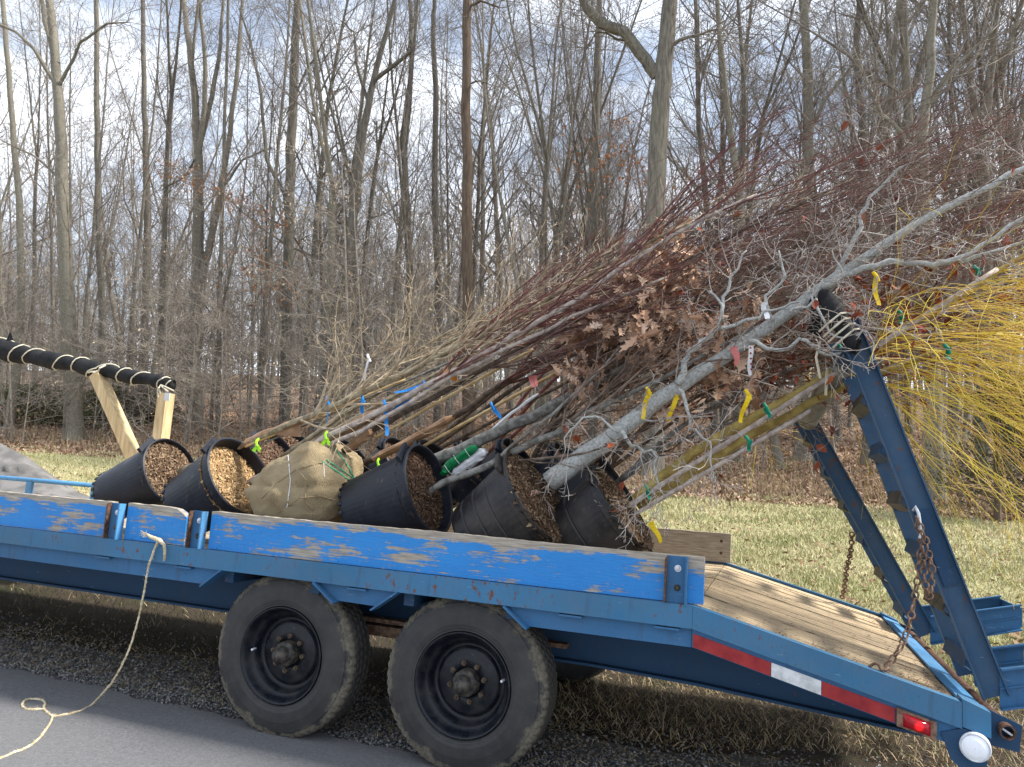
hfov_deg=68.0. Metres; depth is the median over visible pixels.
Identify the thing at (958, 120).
forest tree
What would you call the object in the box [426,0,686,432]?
forest tree
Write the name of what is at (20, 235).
beech tree
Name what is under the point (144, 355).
sapling
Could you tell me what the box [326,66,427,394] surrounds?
forest tree
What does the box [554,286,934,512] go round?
potted tree
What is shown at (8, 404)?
sapling
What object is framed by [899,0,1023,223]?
forest tree
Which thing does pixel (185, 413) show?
sapling
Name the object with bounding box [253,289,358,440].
sapling
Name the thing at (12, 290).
forest tree
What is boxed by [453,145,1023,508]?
potted tree
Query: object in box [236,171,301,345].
forest tree
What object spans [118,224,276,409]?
sapling
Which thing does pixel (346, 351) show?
sapling
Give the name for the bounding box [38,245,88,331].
forest tree
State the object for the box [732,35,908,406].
forest tree
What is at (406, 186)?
dark tree
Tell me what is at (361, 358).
sapling
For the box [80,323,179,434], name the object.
sapling
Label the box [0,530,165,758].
rope
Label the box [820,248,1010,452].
sapling
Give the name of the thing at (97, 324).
sapling
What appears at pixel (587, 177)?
forest tree
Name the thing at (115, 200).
forest tree
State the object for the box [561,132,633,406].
forest tree
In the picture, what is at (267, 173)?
forest tree
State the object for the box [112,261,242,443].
sapling
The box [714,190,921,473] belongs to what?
sapling
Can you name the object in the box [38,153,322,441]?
sapling
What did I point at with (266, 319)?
sapling
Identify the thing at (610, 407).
sapling
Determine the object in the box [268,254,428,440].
sapling
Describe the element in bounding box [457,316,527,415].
sapling
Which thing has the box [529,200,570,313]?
forest tree
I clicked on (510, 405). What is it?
forest tree
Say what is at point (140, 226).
forest tree
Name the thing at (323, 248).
forest tree
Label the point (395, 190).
forest tree
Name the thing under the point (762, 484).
dry stalks
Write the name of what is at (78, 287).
forest tree
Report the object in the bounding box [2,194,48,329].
forest tree
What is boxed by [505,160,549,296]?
forest tree
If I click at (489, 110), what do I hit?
forest tree
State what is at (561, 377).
forest tree
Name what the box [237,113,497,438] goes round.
sapling
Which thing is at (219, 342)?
grey tree
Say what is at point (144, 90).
grey tree
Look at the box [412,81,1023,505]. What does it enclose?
potted tree
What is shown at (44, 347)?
sapling
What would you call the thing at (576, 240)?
forest tree
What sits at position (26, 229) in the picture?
forest tree
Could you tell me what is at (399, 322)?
sapling
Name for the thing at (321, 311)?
sapling
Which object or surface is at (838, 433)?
forest tree
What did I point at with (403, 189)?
forest tree
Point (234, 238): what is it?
forest tree
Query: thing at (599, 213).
forest tree
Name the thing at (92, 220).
forest tree
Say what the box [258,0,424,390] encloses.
forest tree
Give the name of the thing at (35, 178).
forest tree
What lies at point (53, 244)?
forest tree
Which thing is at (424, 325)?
sapling
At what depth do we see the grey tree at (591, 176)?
27.75 m
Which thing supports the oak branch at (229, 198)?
attached to the oak tree at (288, 252)
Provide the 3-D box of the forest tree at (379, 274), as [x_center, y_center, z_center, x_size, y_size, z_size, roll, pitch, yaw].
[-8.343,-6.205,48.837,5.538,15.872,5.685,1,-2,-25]
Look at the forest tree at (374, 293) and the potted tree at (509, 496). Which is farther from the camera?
the forest tree at (374, 293)
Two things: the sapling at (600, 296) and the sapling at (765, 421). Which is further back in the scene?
the sapling at (600, 296)
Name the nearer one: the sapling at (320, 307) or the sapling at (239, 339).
the sapling at (320, 307)
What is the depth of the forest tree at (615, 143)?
43.77 m
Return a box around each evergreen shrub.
[0,380,85,426]
[34,379,154,429]
[97,385,196,424]
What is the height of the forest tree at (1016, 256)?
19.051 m
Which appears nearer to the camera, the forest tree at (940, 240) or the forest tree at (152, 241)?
the forest tree at (940, 240)
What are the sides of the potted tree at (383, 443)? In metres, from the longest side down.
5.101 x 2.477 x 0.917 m
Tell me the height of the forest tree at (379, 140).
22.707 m
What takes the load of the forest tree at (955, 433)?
on the ground at (380, 681)
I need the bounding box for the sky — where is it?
[0,0,1023,389]
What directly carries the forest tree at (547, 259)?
on the ground at (380, 681)
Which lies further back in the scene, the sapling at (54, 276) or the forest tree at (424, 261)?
the forest tree at (424, 261)
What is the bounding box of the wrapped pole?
[0,332,175,396]
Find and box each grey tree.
[2,0,210,363]
[45,0,224,399]
[130,0,320,433]
[510,0,649,441]
[599,0,910,470]
[636,0,944,461]
[754,0,966,317]
[774,0,1023,500]
[833,0,1023,473]
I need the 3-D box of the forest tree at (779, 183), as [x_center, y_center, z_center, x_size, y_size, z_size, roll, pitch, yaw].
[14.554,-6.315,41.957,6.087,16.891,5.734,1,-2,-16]
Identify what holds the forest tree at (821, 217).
on the ground at (380, 681)
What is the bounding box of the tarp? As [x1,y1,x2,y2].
[0,443,89,498]
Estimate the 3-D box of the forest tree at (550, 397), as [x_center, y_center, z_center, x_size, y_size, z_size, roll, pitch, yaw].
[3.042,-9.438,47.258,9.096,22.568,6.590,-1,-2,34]
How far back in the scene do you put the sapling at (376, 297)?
46.87 m
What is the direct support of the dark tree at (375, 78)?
on the ground at (380, 681)
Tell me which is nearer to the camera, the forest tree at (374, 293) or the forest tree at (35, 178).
the forest tree at (35, 178)
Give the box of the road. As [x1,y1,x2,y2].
[0,668,435,766]
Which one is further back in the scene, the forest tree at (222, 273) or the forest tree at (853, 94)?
the forest tree at (222, 273)
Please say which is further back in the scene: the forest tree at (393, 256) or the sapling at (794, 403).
the forest tree at (393, 256)
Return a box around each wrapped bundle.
[440,445,478,475]
[451,448,487,474]
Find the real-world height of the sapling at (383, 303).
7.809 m
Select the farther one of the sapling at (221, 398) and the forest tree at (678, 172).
the forest tree at (678, 172)
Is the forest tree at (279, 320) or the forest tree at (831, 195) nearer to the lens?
the forest tree at (831, 195)
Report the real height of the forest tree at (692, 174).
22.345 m
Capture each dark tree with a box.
[217,0,482,435]
[330,0,461,426]
[350,0,507,432]
[383,0,555,437]
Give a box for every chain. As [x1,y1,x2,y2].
[839,531,854,598]
[868,515,925,671]
[912,505,935,599]
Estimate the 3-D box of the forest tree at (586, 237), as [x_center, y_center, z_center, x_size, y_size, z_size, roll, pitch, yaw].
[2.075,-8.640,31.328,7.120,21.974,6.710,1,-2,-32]
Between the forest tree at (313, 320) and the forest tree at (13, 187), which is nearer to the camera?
the forest tree at (13, 187)
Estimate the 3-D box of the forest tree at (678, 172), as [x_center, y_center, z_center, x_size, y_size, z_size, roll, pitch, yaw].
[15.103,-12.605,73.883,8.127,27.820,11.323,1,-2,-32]
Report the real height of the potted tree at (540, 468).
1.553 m
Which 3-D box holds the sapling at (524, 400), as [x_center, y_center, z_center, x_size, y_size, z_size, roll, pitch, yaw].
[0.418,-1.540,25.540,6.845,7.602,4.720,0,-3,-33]
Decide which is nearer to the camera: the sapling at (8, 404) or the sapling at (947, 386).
the sapling at (8, 404)
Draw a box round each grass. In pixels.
[0,580,562,680]
[0,581,1023,766]
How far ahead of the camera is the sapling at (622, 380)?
20.90 m
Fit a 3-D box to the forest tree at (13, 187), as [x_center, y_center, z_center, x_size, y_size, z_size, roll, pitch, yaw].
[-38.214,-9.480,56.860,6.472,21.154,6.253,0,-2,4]
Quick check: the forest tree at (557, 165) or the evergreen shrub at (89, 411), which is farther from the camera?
the forest tree at (557, 165)
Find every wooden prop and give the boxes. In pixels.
[89,370,138,458]
[152,393,174,439]
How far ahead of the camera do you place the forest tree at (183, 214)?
47.03 m
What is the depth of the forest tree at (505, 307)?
66.56 m
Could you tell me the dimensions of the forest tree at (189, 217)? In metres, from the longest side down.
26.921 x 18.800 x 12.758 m
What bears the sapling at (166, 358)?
on the ground at (380, 681)
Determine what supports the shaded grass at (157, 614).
on the ground at (380, 681)
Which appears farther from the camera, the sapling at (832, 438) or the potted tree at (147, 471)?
the sapling at (832, 438)
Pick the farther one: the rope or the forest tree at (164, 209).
the forest tree at (164, 209)
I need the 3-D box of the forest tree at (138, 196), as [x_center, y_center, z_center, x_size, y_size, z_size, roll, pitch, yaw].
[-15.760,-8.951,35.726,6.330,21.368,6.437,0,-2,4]
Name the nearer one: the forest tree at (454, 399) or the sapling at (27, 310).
the sapling at (27, 310)
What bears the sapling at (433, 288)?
on the ground at (380, 681)
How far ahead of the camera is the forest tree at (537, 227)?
68.57 m
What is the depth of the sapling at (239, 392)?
25.99 m
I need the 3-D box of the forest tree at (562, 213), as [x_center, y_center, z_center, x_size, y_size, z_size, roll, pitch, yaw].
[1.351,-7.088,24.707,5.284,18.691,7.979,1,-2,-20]
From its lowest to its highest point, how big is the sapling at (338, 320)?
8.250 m
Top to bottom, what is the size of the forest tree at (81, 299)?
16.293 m
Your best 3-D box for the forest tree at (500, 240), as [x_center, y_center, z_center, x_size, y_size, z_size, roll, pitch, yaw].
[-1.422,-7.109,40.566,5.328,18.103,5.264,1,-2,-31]
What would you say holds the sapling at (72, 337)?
on the ground at (380, 681)
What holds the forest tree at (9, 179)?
on the ground at (380, 681)
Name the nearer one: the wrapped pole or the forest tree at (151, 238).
the wrapped pole
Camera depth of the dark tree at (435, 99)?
30.97 m
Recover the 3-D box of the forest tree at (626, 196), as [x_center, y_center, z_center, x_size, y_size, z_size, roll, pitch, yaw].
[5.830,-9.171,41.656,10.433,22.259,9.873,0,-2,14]
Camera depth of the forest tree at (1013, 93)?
38.37 m
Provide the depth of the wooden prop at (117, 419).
6.02 m
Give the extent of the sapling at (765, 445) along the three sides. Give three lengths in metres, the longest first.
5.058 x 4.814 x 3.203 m
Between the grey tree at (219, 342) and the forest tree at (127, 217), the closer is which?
the grey tree at (219, 342)
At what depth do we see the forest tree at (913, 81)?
28.09 m
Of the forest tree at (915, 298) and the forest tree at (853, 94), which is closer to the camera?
the forest tree at (853, 94)
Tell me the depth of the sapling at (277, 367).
41.28 m
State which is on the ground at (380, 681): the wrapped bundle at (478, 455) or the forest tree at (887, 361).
the forest tree at (887, 361)
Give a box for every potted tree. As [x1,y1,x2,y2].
[91,137,810,518]
[161,58,1023,531]
[248,96,1023,465]
[278,191,767,447]
[337,163,1002,531]
[338,97,1023,472]
[368,165,1023,468]
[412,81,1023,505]
[449,157,938,502]
[451,78,1023,548]
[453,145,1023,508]
[477,215,834,479]
[535,240,1023,476]
[550,139,1023,606]
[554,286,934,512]
[570,181,1023,468]
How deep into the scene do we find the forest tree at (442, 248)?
29.43 m
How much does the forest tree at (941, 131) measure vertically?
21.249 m
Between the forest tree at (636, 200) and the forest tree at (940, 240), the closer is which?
the forest tree at (636, 200)
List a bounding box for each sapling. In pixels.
[0,120,192,438]
[0,204,97,391]
[0,205,108,432]
[0,237,62,386]
[0,241,85,437]
[0,256,132,440]
[0,262,57,393]
[0,277,56,382]
[0,295,84,404]
[0,295,109,443]
[4,228,123,390]
[5,292,57,344]
[8,272,168,434]
[21,309,94,389]
[23,312,99,423]
[36,290,96,340]
[37,229,257,425]
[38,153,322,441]
[39,292,112,402]
[42,271,153,437]
[47,269,157,392]
[49,302,118,380]
[58,283,127,388]
[63,126,327,442]
[75,244,183,385]
[76,277,157,392]
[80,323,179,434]
[82,221,249,428]
[86,321,125,389]
[93,273,229,446]
[98,283,271,444]
[101,300,229,431]
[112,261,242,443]
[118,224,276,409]
[119,216,304,431]
[130,226,323,440]
[133,271,253,400]
[137,245,256,396]
[141,273,271,435]
[144,182,360,429]
[146,285,302,439]
[171,325,238,432]
[173,294,299,437]
[206,287,268,406]
[215,177,438,439]
[224,311,257,379]
[226,155,489,454]
[228,321,312,413]
[231,294,317,419]
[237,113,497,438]
[242,223,404,394]
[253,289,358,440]
[258,221,381,413]
[260,136,508,432]
[262,227,396,437]
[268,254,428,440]
[276,240,395,415]
[286,188,485,437]
[294,322,378,403]
[298,228,432,377]
[341,200,506,407]
[350,214,540,439]
[351,273,432,400]
[359,312,395,382]
[366,261,513,416]
[367,335,461,445]
[374,308,424,377]
[376,274,474,414]
[378,227,526,415]
[385,277,460,370]
[385,280,498,429]
[417,196,564,420]
[418,319,499,423]
[421,222,558,431]
[426,211,601,439]
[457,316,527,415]
[474,274,536,408]
[525,151,693,427]
[548,233,673,440]
[557,224,689,415]
[588,375,673,453]
[705,318,844,442]
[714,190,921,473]
[714,369,805,462]
[722,329,832,474]
[746,330,854,441]
[762,213,896,451]
[769,309,916,447]
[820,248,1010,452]
[829,204,1023,493]
[885,249,973,411]
[906,318,992,433]
[910,329,964,421]
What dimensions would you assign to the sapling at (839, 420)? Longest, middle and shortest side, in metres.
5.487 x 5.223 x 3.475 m
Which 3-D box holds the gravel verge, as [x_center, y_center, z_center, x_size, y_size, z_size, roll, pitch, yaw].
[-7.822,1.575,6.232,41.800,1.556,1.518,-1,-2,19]
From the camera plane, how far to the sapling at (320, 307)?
35.78 m
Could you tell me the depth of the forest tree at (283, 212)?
46.31 m
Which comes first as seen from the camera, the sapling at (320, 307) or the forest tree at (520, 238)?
the sapling at (320, 307)
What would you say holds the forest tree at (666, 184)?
on the ground at (380, 681)
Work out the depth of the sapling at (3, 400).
28.01 m
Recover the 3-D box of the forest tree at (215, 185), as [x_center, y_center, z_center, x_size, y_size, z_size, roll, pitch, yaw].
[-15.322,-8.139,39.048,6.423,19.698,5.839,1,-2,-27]
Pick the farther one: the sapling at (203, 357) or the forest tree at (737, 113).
the forest tree at (737, 113)
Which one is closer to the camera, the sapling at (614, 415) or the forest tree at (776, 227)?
the sapling at (614, 415)
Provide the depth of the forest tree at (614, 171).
62.77 m
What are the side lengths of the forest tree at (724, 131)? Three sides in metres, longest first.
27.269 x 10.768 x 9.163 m
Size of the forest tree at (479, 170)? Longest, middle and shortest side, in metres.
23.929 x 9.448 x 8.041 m
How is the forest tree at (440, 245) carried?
on the ground at (380, 681)
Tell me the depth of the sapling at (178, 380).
25.00 m
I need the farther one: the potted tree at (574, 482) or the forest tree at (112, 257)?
the forest tree at (112, 257)
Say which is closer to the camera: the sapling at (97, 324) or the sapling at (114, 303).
the sapling at (114, 303)
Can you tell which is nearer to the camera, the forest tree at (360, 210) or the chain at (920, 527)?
the chain at (920, 527)
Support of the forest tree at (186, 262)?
on the ground at (380, 681)
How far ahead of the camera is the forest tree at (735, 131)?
36.72 m
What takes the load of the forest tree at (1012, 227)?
on the ground at (380, 681)
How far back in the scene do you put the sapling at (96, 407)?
26.68 m
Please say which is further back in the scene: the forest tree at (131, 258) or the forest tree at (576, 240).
the forest tree at (131, 258)
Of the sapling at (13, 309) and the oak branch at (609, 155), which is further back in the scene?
the sapling at (13, 309)
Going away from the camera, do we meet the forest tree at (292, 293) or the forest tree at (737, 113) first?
the forest tree at (737, 113)
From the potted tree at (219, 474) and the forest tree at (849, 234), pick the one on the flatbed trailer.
the potted tree at (219, 474)
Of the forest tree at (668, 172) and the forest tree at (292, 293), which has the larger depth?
the forest tree at (292, 293)
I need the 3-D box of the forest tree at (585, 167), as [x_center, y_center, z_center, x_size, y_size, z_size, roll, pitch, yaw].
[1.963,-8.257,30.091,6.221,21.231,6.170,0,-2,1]
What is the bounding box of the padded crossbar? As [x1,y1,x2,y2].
[798,289,860,429]
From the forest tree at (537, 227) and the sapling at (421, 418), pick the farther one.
the forest tree at (537, 227)
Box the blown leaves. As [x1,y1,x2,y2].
[28,454,1023,654]
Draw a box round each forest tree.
[0,0,134,254]
[0,0,140,407]
[0,0,150,388]
[0,0,196,402]
[0,2,126,398]
[0,26,82,265]
[0,105,49,381]
[0,111,43,274]
[1,164,45,267]
[2,0,155,278]
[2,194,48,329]
[3,183,38,321]
[3,229,41,380]
[5,96,153,395]
[8,48,113,386]
[19,0,356,406]
[21,157,105,377]
[29,225,75,372]
[30,99,142,343]
[30,213,58,342]
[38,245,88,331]
[40,109,139,380]
[42,202,88,378]
[44,27,191,388]
[46,133,141,316]
[49,0,220,391]
[68,58,191,389]
[74,260,98,332]
[75,69,164,401]
[75,156,131,336]
[78,66,186,334]
[79,83,187,395]
[84,0,264,335]
[85,181,187,314]
[97,54,250,289]
[109,66,214,392]
[112,180,158,318]
[135,80,254,352]
[140,0,288,390]
[151,49,268,329]
[152,0,403,424]
[152,161,213,374]
[155,123,256,376]
[157,168,229,405]
[165,0,339,432]
[173,0,377,431]
[185,179,253,387]
[193,1,359,390]
[196,0,403,423]
[205,95,283,416]
[206,48,324,427]
[221,85,353,399]
[223,186,281,382]
[223,238,248,335]
[228,122,310,394]
[232,49,313,404]
[234,157,361,336]
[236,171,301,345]
[236,221,305,393]
[239,151,324,410]
[256,0,435,416]
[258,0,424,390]
[258,5,399,418]
[259,253,282,379]
[269,10,389,423]
[270,237,303,320]
[276,158,339,388]
[279,143,359,394]
[291,230,317,381]
[292,227,341,385]
[294,98,387,368]
[299,185,377,369]
[305,88,419,396]
[311,19,402,400]
[317,0,480,430]
[325,191,391,375]
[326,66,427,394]
[330,0,456,426]
[334,0,474,370]
[342,237,387,370]
[348,137,419,402]
[350,76,431,353]
[356,90,421,381]
[360,174,423,405]
[361,77,460,394]
[362,142,451,356]
[363,0,525,423]
[377,101,459,396]
[378,219,418,323]
[381,0,594,450]
[389,0,582,417]
[393,112,458,320]
[394,0,582,408]
[395,0,533,428]
[405,230,441,371]
[410,193,453,381]
[412,193,452,346]
[413,0,571,422]
[413,80,459,400]
[417,1,553,398]
[420,0,770,427]
[423,186,477,320]
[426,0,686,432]
[439,51,553,354]
[440,229,456,384]
[445,94,531,409]
[461,4,641,428]
[472,2,649,449]
[476,0,644,428]
[478,106,549,393]
[484,0,637,418]
[487,22,647,392]
[489,215,536,393]
[491,0,678,429]
[503,218,532,384]
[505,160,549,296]
[508,47,626,400]
[508,140,582,295]
[517,64,609,358]
[519,0,688,272]
[520,42,714,415]
[521,16,648,294]
[523,118,645,274]
[524,54,649,420]
[525,0,701,437]
[525,133,645,377]
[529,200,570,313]
[534,74,651,288]
[546,71,639,271]
[549,157,642,304]
[560,177,608,290]
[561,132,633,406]
[568,86,773,272]
[573,3,816,407]
[574,0,845,451]
[584,80,728,284]
[608,90,690,377]
[608,116,649,305]
[612,0,826,429]
[618,0,817,410]
[620,0,902,462]
[634,0,792,416]
[634,114,714,386]
[635,104,700,424]
[667,106,731,292]
[671,0,1023,474]
[682,25,823,409]
[688,130,780,395]
[689,0,868,442]
[707,0,937,440]
[709,15,865,434]
[716,153,784,391]
[726,0,874,281]
[728,0,1020,465]
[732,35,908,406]
[745,137,832,413]
[745,146,794,411]
[751,123,823,394]
[760,0,916,408]
[763,80,853,399]
[766,0,971,461]
[766,156,826,270]
[767,0,941,239]
[779,0,1008,434]
[779,136,849,400]
[785,17,938,282]
[786,0,936,367]
[791,0,1014,419]
[796,19,948,426]
[797,2,962,412]
[802,42,905,417]
[813,11,964,364]
[813,111,848,290]
[816,0,1023,356]
[826,1,1023,320]
[832,125,936,298]
[837,0,1023,447]
[839,0,1023,467]
[841,0,1023,440]
[853,0,1023,418]
[880,247,924,411]
[885,0,1023,473]
[885,139,950,403]
[887,128,959,416]
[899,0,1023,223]
[903,92,991,381]
[909,0,1023,443]
[909,29,973,423]
[928,0,1023,428]
[932,1,1023,385]
[939,7,1022,238]
[941,0,1023,410]
[962,6,1023,243]
[966,108,1023,319]
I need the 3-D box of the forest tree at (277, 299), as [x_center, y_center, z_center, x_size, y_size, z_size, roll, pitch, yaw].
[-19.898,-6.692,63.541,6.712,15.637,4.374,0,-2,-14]
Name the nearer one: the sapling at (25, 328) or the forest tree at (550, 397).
the forest tree at (550, 397)
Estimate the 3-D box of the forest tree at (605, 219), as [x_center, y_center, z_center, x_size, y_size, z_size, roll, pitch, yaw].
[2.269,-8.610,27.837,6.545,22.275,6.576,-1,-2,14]
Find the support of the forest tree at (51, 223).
on the ground at (380, 681)
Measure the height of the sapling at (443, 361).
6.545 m
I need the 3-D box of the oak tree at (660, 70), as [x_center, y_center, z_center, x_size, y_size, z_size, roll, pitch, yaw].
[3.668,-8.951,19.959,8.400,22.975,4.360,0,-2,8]
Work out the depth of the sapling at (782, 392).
28.64 m
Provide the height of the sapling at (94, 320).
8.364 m
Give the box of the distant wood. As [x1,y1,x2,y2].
[2,94,1023,401]
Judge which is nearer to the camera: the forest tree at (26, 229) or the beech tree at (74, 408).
the beech tree at (74, 408)
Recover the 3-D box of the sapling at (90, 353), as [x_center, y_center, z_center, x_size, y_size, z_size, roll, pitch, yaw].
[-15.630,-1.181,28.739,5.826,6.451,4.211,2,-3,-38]
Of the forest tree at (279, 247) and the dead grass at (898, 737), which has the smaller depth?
the dead grass at (898, 737)
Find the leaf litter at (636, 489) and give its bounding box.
[0,397,1023,521]
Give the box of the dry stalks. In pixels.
[0,409,1023,513]
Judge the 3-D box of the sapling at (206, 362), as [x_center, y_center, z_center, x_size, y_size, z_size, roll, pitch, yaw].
[-10.290,-3.555,26.170,7.748,11.257,7.770,0,-2,-2]
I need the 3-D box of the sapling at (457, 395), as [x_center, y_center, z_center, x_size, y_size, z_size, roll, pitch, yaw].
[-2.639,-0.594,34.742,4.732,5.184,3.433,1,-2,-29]
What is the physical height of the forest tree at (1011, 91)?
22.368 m
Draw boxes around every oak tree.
[195,0,381,424]
[501,0,811,475]
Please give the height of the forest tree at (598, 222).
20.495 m
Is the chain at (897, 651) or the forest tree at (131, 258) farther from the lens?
the forest tree at (131, 258)
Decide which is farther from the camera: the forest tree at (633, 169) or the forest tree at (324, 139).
the forest tree at (633, 169)
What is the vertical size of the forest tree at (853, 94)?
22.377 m
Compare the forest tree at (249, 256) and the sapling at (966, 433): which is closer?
the sapling at (966, 433)
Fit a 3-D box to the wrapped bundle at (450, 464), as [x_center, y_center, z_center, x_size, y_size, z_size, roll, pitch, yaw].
[-0.289,0.418,4.119,0.201,0.180,0.095,1,-8,19]
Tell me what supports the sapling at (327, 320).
on the ground at (380, 681)
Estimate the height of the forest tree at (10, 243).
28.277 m
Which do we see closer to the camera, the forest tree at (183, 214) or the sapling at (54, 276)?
the sapling at (54, 276)
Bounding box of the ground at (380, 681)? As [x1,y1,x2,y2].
[0,371,1023,766]
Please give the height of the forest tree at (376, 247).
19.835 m
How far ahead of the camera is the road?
3.51 m
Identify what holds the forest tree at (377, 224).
on the ground at (380, 681)
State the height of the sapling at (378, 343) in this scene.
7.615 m
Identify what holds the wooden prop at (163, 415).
attached to the flatbed trailer
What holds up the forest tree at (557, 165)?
on the ground at (380, 681)
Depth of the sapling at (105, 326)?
32.21 m
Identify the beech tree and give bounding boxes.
[0,0,139,429]
[0,0,206,440]
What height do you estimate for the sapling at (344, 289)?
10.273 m
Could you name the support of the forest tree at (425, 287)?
on the ground at (380, 681)
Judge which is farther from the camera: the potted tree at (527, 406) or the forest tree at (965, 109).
the forest tree at (965, 109)
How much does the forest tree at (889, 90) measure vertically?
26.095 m
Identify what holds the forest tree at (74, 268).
on the ground at (380, 681)
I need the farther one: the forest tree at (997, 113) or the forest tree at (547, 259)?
the forest tree at (547, 259)
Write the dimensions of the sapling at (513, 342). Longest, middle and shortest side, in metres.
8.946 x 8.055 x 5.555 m
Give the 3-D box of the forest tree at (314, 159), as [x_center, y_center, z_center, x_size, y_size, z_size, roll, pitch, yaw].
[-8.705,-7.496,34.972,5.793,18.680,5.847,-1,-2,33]
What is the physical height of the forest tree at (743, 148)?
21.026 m
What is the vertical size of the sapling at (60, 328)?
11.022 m
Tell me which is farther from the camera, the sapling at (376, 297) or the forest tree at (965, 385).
the sapling at (376, 297)
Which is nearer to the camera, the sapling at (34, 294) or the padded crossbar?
the padded crossbar
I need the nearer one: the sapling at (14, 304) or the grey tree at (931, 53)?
the grey tree at (931, 53)
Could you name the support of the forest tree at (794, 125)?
on the ground at (380, 681)
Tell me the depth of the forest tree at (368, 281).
62.13 m
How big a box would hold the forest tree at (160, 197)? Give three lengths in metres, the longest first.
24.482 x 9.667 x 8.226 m
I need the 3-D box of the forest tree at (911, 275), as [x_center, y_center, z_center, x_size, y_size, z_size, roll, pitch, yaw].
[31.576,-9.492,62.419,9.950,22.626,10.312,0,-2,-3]
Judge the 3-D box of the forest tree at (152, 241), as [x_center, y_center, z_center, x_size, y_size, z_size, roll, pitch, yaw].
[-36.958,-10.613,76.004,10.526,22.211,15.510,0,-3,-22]
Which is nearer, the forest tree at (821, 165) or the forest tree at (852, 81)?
the forest tree at (852, 81)
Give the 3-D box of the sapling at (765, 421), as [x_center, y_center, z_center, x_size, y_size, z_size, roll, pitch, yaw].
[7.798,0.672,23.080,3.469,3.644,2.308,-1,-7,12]
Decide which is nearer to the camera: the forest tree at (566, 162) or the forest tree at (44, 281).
the forest tree at (566, 162)
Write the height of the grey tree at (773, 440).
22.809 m
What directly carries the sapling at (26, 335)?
on the ground at (380, 681)
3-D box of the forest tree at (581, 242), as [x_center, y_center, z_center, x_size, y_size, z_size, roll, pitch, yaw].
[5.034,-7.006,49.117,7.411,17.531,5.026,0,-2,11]
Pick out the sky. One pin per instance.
(85, 97)
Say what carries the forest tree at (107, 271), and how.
on the ground at (380, 681)
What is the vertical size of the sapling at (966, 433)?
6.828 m
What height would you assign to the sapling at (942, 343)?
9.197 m
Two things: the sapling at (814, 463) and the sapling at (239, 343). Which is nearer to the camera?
the sapling at (814, 463)
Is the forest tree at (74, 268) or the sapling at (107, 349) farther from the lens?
the forest tree at (74, 268)
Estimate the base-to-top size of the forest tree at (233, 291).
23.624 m
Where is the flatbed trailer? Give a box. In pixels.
[0,318,1023,766]
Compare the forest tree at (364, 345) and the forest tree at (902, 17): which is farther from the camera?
the forest tree at (364, 345)
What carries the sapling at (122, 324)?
on the ground at (380, 681)
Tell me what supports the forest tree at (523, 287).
on the ground at (380, 681)
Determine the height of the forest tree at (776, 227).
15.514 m
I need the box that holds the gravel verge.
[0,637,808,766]
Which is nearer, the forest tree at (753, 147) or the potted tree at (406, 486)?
the potted tree at (406, 486)
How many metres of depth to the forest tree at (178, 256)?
63.07 m
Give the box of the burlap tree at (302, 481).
[244,39,1023,522]
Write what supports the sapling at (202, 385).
on the ground at (380, 681)
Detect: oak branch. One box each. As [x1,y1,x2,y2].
[132,149,299,244]
[206,242,310,309]
[539,112,689,216]
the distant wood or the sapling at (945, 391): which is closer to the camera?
the sapling at (945, 391)
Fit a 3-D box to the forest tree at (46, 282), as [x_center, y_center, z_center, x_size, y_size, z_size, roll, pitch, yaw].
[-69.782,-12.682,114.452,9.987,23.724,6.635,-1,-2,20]
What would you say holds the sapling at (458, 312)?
on the ground at (380, 681)
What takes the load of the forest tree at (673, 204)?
on the ground at (380, 681)
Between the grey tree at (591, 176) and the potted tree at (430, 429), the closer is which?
the potted tree at (430, 429)
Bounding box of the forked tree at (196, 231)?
[108,0,306,423]
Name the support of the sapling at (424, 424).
on the ground at (380, 681)
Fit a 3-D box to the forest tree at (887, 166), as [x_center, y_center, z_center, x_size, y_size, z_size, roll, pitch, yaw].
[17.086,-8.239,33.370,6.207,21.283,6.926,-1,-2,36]
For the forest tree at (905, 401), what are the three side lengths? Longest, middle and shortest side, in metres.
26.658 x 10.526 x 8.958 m
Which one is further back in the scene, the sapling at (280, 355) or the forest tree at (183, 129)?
the forest tree at (183, 129)
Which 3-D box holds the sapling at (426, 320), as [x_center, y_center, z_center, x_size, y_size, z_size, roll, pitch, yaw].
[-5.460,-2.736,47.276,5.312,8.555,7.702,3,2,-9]
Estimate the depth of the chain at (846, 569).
4.50 m
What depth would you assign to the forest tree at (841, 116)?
42.76 m
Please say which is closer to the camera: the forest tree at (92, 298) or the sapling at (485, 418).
the sapling at (485, 418)
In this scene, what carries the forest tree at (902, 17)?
on the ground at (380, 681)
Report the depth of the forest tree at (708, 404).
46.76 m
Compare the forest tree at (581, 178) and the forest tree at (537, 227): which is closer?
the forest tree at (581, 178)
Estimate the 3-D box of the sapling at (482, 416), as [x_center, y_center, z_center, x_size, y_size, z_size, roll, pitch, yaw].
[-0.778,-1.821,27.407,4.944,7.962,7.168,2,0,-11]
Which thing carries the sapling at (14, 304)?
on the ground at (380, 681)
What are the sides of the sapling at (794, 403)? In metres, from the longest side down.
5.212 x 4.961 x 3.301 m

